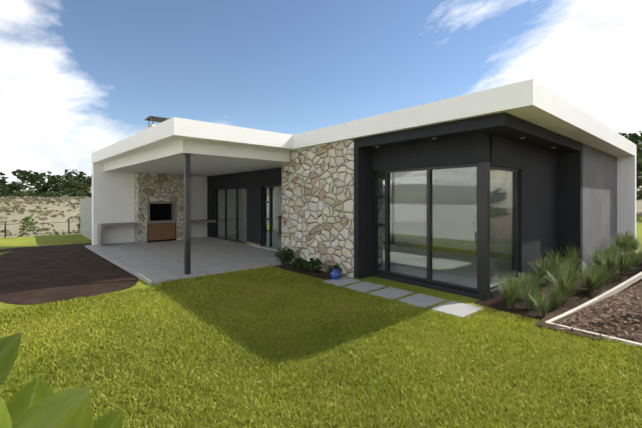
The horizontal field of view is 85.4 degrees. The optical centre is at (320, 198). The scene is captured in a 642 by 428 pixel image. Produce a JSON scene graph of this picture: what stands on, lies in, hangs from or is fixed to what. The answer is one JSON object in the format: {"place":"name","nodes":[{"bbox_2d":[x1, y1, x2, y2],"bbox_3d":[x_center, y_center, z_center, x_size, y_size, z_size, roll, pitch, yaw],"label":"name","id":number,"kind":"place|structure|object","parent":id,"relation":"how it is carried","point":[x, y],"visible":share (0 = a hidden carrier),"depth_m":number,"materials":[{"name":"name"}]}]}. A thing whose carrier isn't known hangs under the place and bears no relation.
{"place":"outdoors","nodes":[
{"label":"outdoors","id":0,"kind":"place"},
{"bbox_2d":[103,138,289,175],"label":"patio ceiling","id":1,"kind":"structure","parent":0,"point":[208,158],"depth_m":9.90,"materials":[{"name":"white paint"}]},
{"bbox_2d":[0,216,641,427],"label":"lawn ground","id":2,"kind":"structure","parent":0,"point":[27,241],"depth_m":4.01,"materials":[{"name":"green plant"}]},
{"bbox_2d":[18,216,37,236],"bbox_3d":[-17.009,1.873,20.201,0.896,1.809,0.983,0,0,-41],"label":"shrub","id":3,"kind":"object","parent":2,"relation":"on","point":[27,222],"depth_m":20.00,"materials":[{"name":"green plant"}]},
{"bbox_2d":[0,221,69,237],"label":"fence","id":4,"kind":"object","parent":2,"relation":"on","point":[5,235],"visible":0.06,"depth_m":21.36,"materials":[{"name":"metal"}]},
{"bbox_2d":[0,243,91,251],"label":"mulch bed","id":5,"kind":"object","parent":2,"relation":"on","point":[39,247],"visible":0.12,"depth_m":13.20,"materials":[{"name":"brown soil"}]},
{"bbox_2d":[0,332,122,427],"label":"shrub","id":6,"kind":"object","parent":2,"relation":"on","point":[37,402],"visible":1,"depth_m":0.40,"materials":[{"name":"green plant"}]},
{"bbox_2d":[0,246,137,304],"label":"mulch bed","id":7,"kind":"object","parent":2,"relation":"on","point":[37,276],"visible":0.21,"depth_m":8.27,"materials":[{"name":"brown soil"}]},
{"bbox_2d":[80,199,91,239],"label":"wall","id":8,"kind":"structure","parent":2,"relation":"on","point":[85,217],"depth_m":16.72,"materials":[{"name":"white paint"}]},
{"bbox_2d":[86,237,290,284],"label":"patio floor","id":9,"kind":"structure","parent":2,"relation":"on","point":[149,263],"depth_m":10.52,"materials":[{"name":"concrete"}]},
{"bbox_2d":[98,219,215,245],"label":"countertop","id":10,"kind":"structure","parent":9,"relation":"on","point":[100,234],"depth_m":13.45,"materials":[{"name":"grey concrete"}]},
{"bbox_2d":[135,172,183,242],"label":"stone chimney wall","id":11,"kind":"structure","parent":9,"relation":"on","point":[158,187],"depth_m":14.31,"materials":[{"name":"beige stone"}]},
{"bbox_2d":[147,201,176,223],"bbox_3d":[-6.749,0.549,14.652,1.160,0.920,0.462,0,0,-41],"label":"fireplace frame","id":12,"kind":"object","parent":11,"relation":"in","point":[173,211],"visible":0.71,"depth_m":14.61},
{"bbox_2d":[150,204,170,220],"bbox_3d":[-6.884,0.549,14.807,0.980,0.720,0.050,0,0,-41],"label":"fireplace opening","id":13,"kind":"object","parent":12,"relation":"in","point":[160,211],"visible":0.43,"depth_m":14.81,"materials":[{"name":"black"}]},
{"bbox_2d":[147,223,175,241],"bbox_3d":[-6.776,1.389,14.683,1.160,0.760,0.380,0,0,-41],"label":"cabinet","id":14,"kind":"object","parent":9,"relation":"on","point":[158,240],"visible":0.21,"depth_m":14.44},
{"bbox_2d":[148,223,175,240],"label":"braai cabinet doors","id":15,"kind":"structure","parent":14,"relation":"attached to","point":[161,231],"depth_m":14.49,"materials":[{"name":"brown wood"}]},
{"bbox_2d":[184,153,190,274],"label":"column","id":16,"kind":"structure","parent":9,"relation":"on","point":[187,213],"depth_m":8.18,"materials":[{"name":"black metal"}]},
{"bbox_2d":[217,231,281,243],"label":"floor","id":17,"kind":"structure","parent":2,"relation":"on","point":[244,238],"depth_m":15.63,"materials":[{"name":"tile"}]},
{"bbox_2d":[278,216,281,233],"bbox_3d":[-0.994,1.279,16.474,0.700,0.900,2.600,0,0,-41],"label":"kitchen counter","id":18,"kind":"object","parent":17,"relation":"on","point":[279,226],"depth_m":17.09,"materials":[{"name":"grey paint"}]},
{"bbox_2d":[274,173,390,230],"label":"interior walls","id":19,"kind":"structure","parent":17,"relation":"on","point":[277,199],"depth_m":18.53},
{"bbox_2d":[275,264,330,279],"bbox_3d":[-0.406,1.841,8.920,0.656,0.001,3.078,0,0,-41],"label":"garden bed","id":20,"kind":"object","parent":2,"relation":"on","point":[315,273],"visible":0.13,"depth_m":8.84,"materials":[{"name":"brown soil"}]},
{"bbox_2d":[274,247,293,263],"bbox_3d":[-1.028,1.583,9.751,0.542,0.464,0.574,0,0,-41],"label":"shrub","id":21,"kind":"object","parent":20,"relation":"on","point":[283,255],"visible":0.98,"depth_m":9.69,"materials":[{"name":"green plant"}]},
{"bbox_2d":[292,258,305,267],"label":"shrub leaves","id":22,"kind":"object","parent":20,"relation":"on","point":[298,262],"visible":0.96,"depth_m":9.13,"materials":[{"name":"green plant"}]},
{"bbox_2d":[326,264,342,275],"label":"shrub leaves","id":23,"kind":"object","parent":20,"relation":"on","point":[334,267],"visible":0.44,"depth_m":8.18,"materials":[{"name":"green plant"}]},
{"bbox_2d":[282,139,381,277],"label":"stone wall","id":24,"kind":"structure","parent":2,"relation":"on","point":[318,200],"depth_m":8.96,"materials":[{"name":"beige stone"}]},
{"bbox_2d":[293,79,635,156],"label":"roof slab","id":25,"kind":"structure","parent":24,"relation":"on","point":[533,101],"depth_m":6.59,"materials":[{"name":"white paint"}]},
{"bbox_2d":[250,242,511,287],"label":"interior floor","id":26,"kind":"structure","parent":2,"relation":"on","point":[442,267],"depth_m":9.19,"materials":[{"name":"tile"}]},
{"bbox_2d":[247,242,259,245],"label":"step","id":27,"kind":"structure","parent":26,"relation":"on","point":[251,243],"depth_m":13.16,"materials":[{"name":"concrete"}]},
{"bbox_2d":[382,173,382,266],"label":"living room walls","id":28,"kind":"structure","parent":26,"relation":"on","point":[382,218],"depth_m":8.81,"materials":[{"name":"white paint"}]},
{"bbox_2d":[383,168,511,259],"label":"interior wall","id":29,"kind":"structure","parent":26,"relation":"on","point":[432,219],"depth_m":11.85,"materials":[{"name":"white paint"}]},
{"bbox_2d":[323,277,483,316],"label":"stepping stones","id":30,"kind":"object","parent":2,"relation":"on","point":[458,309],"visible":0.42,"depth_m":6.47,"materials":[{"name":"concrete"}]},
{"bbox_2d":[330,269,340,279],"bbox_3d":[0.330,1.731,7.981,0.250,0.235,0.250,0,0,-41],"label":"blue pot","id":31,"kind":"object","parent":30,"relation":"on","point":[335,274],"visible":0.96,"depth_m":7.90,"materials":[{"name":"blue ceramic"}]},
{"bbox_2d":[354,112,582,300],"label":"dark block walls","id":32,"kind":"structure","parent":2,"relation":"on","point":[550,199],"depth_m":7.81,"materials":[{"name":"grey paint"}]},
{"bbox_2d":[374,163,478,291],"bbox_3d":[2.142,0.529,7.435,0.098,2.400,2.560,0,0,-41],"label":"sliding door frame","id":33,"kind":"object","parent":32,"relation":"on","point":[386,196],"visible":0.71,"depth_m":7.38,"materials":[{"name":"black metal"}]},
{"bbox_2d":[377,167,476,288],"bbox_3d":[2.142,0.532,7.435,0.006,2.346,2.500,0,0,-41],"label":"window glass","id":34,"kind":"object","parent":33,"relation":"in","point":[425,226],"visible":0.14,"depth_m":7.21,"materials":[{"name":"clear glass"}]},
{"bbox_2d":[479,162,489,294],"bbox_3d":[3.012,0.539,6.403,0.140,2.420,0.140,0,0,-41],"label":"corner post","id":35,"kind":"object","parent":32,"relation":"on","point":[484,227],"visible":0.98,"depth_m":6.35,"materials":[{"name":"metal"}]},
{"bbox_2d":[490,165,518,289],"bbox_3d":[3.633,0.539,6.969,1.540,2.340,0.080,0,0,-41],"label":"side window frame","id":36,"kind":"object","parent":32,"relation":"attached to","point":[516,241],"visible":0.27,"depth_m":7.42,"materials":[{"name":"metal"}]},
{"bbox_2d":[490,169,515,286],"bbox_3d":[3.633,0.541,6.969,1.490,2.295,0.006,0,0,-41],"label":"side window glass","id":37,"kind":"object","parent":36,"relation":"on","point":[508,223],"visible":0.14,"depth_m":6.98,"materials":[{"name":"clear glass"}]},
{"bbox_2d":[583,144,616,270],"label":"exterior wall","id":38,"kind":"structure","parent":32,"relation":"attached to","point":[599,197],"depth_m":9.88,"materials":[{"name":"paint"}]},
{"bbox_2d":[474,253,641,319],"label":"bed mulch","id":39,"kind":"object","parent":2,"relation":"on","point":[583,296],"depth_m":6.44,"materials":[{"name":"brown soil"}]},
{"bbox_2d":[479,231,641,317],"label":"ornamental grasses","id":40,"kind":"object","parent":39,"relation":"on","point":[524,286],"visible":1,"depth_m":6.77,"materials":[{"name":"green plant"}]},
{"bbox_2d":[535,279,641,342],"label":"bark chip mound","id":41,"kind":"object","parent":2,"relation":"on","point":[637,330],"visible":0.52,"depth_m":4.99,"materials":[{"name":"brown wood"}]},
{"bbox_2d":[548,282,641,340],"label":"bark chip pieces","id":42,"kind":"object","parent":41,"relation":"on","point":[607,308],"visible":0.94,"depth_m":5.23,"materials":[{"name":"brown wood"}]},
{"bbox_2d":[545,272,641,346],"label":"garden edging","id":43,"kind":"object","parent":2,"relation":"on","point":[623,285],"visible":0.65,"depth_m":5.83,"materials":[{"name":"concrete"}]},
{"bbox_2d":[0,172,641,237],"bbox_3d":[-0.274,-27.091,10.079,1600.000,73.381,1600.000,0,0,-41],"label":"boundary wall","id":44,"kind":"structure","parent":0,"point":[12,227],"depth_m":43.67,"materials":[{"name":"beige stone"}]},
{"bbox_2d":[0,172,18,193],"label":"tree crown","id":45,"kind":"object","parent":44,"relation":"on","point":[3,181],"visible":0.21,"depth_m":128.86},
{"bbox_2d":[0,180,31,195],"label":"tree","id":46,"kind":"object","parent":44,"relation":"on","point":[14,185],"depth_m":113.86,"materials":[{"name":"green plant"}]},
{"bbox_2d":[14,190,36,196],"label":"tree leaves","id":47,"kind":"object","parent":44,"relation":"on","point":[21,193],"visible":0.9,"depth_m":106.36,"materials":[{"name":"green plant"}]},
{"bbox_2d":[11,169,51,191],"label":"tree","id":48,"kind":"object","parent":44,"relation":"on","point":[35,178],"depth_m":132.86,"materials":[{"name":"green plant"}]},
{"bbox_2d":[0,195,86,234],"bbox_3d":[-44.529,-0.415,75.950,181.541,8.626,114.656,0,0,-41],"label":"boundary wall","id":49,"kind":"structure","parent":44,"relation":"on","point":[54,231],"depth_m":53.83,"materials":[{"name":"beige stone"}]},
{"bbox_2d":[32,182,55,195],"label":"tree","id":50,"kind":"object","parent":44,"relation":"on","point":[41,189],"depth_m":123.85,"materials":[{"name":"green plant"}]},
{"bbox_2d":[39,192,59,196],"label":"tree leaves","id":51,"kind":"object","parent":44,"relation":"on","point":[48,194],"visible":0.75,"depth_m":107.83,"materials":[{"name":"green plant"}]},
{"bbox_2d":[43,175,77,194],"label":"tree","id":52,"kind":"object","parent":44,"relation":"on","point":[54,181],"depth_m":122.21,"materials":[{"name":"green plant"}]},
{"bbox_2d":[58,180,88,194],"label":"tree","id":53,"kind":"object","parent":44,"relation":"on","point":[74,185],"depth_m":121.62,"materials":[{"name":"green plant"}]},
{"bbox_2d":[63,169,90,187],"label":"tree crown","id":54,"kind":"object","parent":44,"relation":"on","point":[77,177],"visible":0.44,"depth_m":148.00},
{"bbox_2d":[67,192,86,196],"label":"tree leaves","id":55,"kind":"object","parent":44,"relation":"on","point":[73,194],"visible":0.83,"depth_m":114.67,"materials":[{"name":"green plant"}]},
{"bbox_2d":[77,186,90,193],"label":"tree","id":56,"kind":"object","parent":44,"relation":"on","point":[86,190],"visible":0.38,"depth_m":136.16,"materials":[{"name":"green plant"}]},
{"bbox_2d":[78,175,91,189],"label":"tree crown","id":57,"kind":"object","parent":44,"relation":"on","point":[88,180],"visible":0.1,"depth_m":146.33},
{"bbox_2d":[82,192,91,196],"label":"tree leaves","id":58,"kind":"object","parent":44,"relation":"on","point":[89,194],"visible":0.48,"depth_m":124.60,"materials":[{"name":"green plant"}]},
{"bbox_2d":[0,190,273,236],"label":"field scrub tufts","id":59,"kind":"object","parent":44,"relation":"on","point":[42,211],"visible":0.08,"depth_m":59.54,"materials":[{"name":"green plant"}]},
{"bbox_2d":[92,163,246,244],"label":"wall","id":60,"kind":"structure","parent":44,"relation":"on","point":[113,197],"depth_m":14.12,"materials":[{"name":"white paint"}]},
{"bbox_2d":[92,117,294,162],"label":"roof fascia","id":61,"kind":"structure","parent":60,"relation":"on","point":[169,130],"depth_m":8.73,"materials":[{"name":"white paint"}]},
{"bbox_2d":[144,116,169,125],"bbox_3d":[-6.994,-3.276,14.918,0.860,0.310,0.880,0,0,-41],"label":"chimney cap","id":62,"kind":"object","parent":61,"relation":"on","point":[155,119],"visible":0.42,"depth_m":14.83,"materials":[{"name":"grey metal"}]},
{"bbox_2d":[207,167,281,245],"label":"exterior wall","id":63,"kind":"structure","parent":61,"relation":"attached to","point":[254,182],"depth_m":13.28,"materials":[{"name":"grey paint"}]},
{"bbox_2d":[215,187,246,243],"bbox_3d":[-3.826,0.649,14.808,0.078,2.240,3.100,0,0,-41],"label":"sliding door frame","id":64,"kind":"object","parent":63,"relation":"attached to","point":[237,212],"visible":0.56,"depth_m":14.92,"materials":[{"name":"black metal"}]},
{"bbox_2d":[216,188,246,241],"bbox_3d":[-3.826,0.651,14.808,0.006,2.195,3.050,0,0,-41],"label":"sliding door glass","id":65,"kind":"object","parent":64,"relation":"in","point":[221,225],"visible":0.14,"depth_m":14.79,"materials":[{"name":"clear glass"}]},
{"bbox_2d":[263,185,281,246],"bbox_3d":[-1.439,0.649,12.060,0.078,2.240,2.020,0,0,-41],"label":"sliding door frame","id":66,"kind":"object","parent":63,"relation":"attached to","point":[264,215],"visible":0.65,"depth_m":12.53,"materials":[{"name":"black metal"}]},
{"bbox_2d":[265,187,281,247],"bbox_3d":[-1.439,0.651,12.060,0.006,2.195,1.970,0,0,-41],"label":"door glass","id":67,"kind":"object","parent":66,"relation":"in","point":[276,218],"visible":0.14,"depth_m":12.30,"materials":[{"name":"clear glass"}]},
{"bbox_2d":[267,197,273,222],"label":"white boundary wall","id":68,"kind":"structure","parent":44,"relation":"on","point":[268,209],"depth_m":35.81,"materials":[{"name":"paint"}]},
{"bbox_2d":[383,174,511,254],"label":"white court walls","id":69,"kind":"structure","parent":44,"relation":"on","point":[434,210],"depth_m":12.58,"materials":[{"name":"paint"}]},
{"bbox_2d":[617,156,635,252],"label":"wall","id":70,"kind":"structure","parent":44,"relation":"on","point":[626,194],"depth_m":11.46,"materials":[{"name":"white paint"}]},
{"bbox_2d":[619,131,641,159],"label":"tree crown","id":71,"kind":"object","parent":44,"relation":"on","point":[635,138],"visible":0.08,"depth_m":41.77},
{"bbox_2d":[636,153,641,199],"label":"tree crown","id":72,"kind":"object","parent":44,"relation":"on","point":[638,174],"depth_m":29.79},
{"bbox_2d":[0,0,641,189],"label":"sky","id":73,"kind":"structure","parent":0,"point":[79,78],"materials":[{"name":"blue"}]},
{"bbox_2d":[394,170,425,177],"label":"curved roof","id":74,"kind":"structure","parent":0,"point":[407,173],"depth_m":38.65,"materials":[{"name":"white paint"}]},
{"bbox_2d":[383,167,511,257],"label":"wall","id":75,"kind":"structure","parent":0,"point":[433,201],"depth_m":11.41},
{"bbox_2d":[383,241,511,257],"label":"court lawn","id":76,"kind":"structure","parent":0,"point":[399,243],"depth_m":12.30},
{"bbox_2d":[394,167,511,183],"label":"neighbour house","id":77,"kind":"structure","parent":0,"point":[461,174],"depth_m":26.93,"materials":[{"name":"grey"}]},
{"bbox_3d":[-1.381,0.564,20.045,6.600,3.930,0.300,0,0,-41],"label":"white wall","id":78,"kind":"object","parent":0,"visible":0},
{"bbox_2d":[268,188,273,230],"bbox_3d":[-2.060,0.554,19.455,4.800,2.350,0.078,0,0,-41],"label":"side window frame","id":79,"kind":"object","parent":78,"relation":"attached to","point":[272,211],"depth_m":18.90,"materials":[{"name":"metal"}]},
{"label":"shrub stems","id":80,"kind":"object","parent":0,"visible":0},
{"bbox_2d":[303,257,322,271],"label":"shrub leaves","id":81,"kind":"object","parent":80,"relation":"attached to","point":[309,266],"visible":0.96,"depth_m":8.68,"materials":[{"name":"green plant"}]},
{"bbox_2d":[305,254,317,261],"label":"stone wall","id":82,"kind":"structure","parent":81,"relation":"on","point":[308,257],"depth_m":8.69,"materials":[{"name":"beige stone"}]}
]}

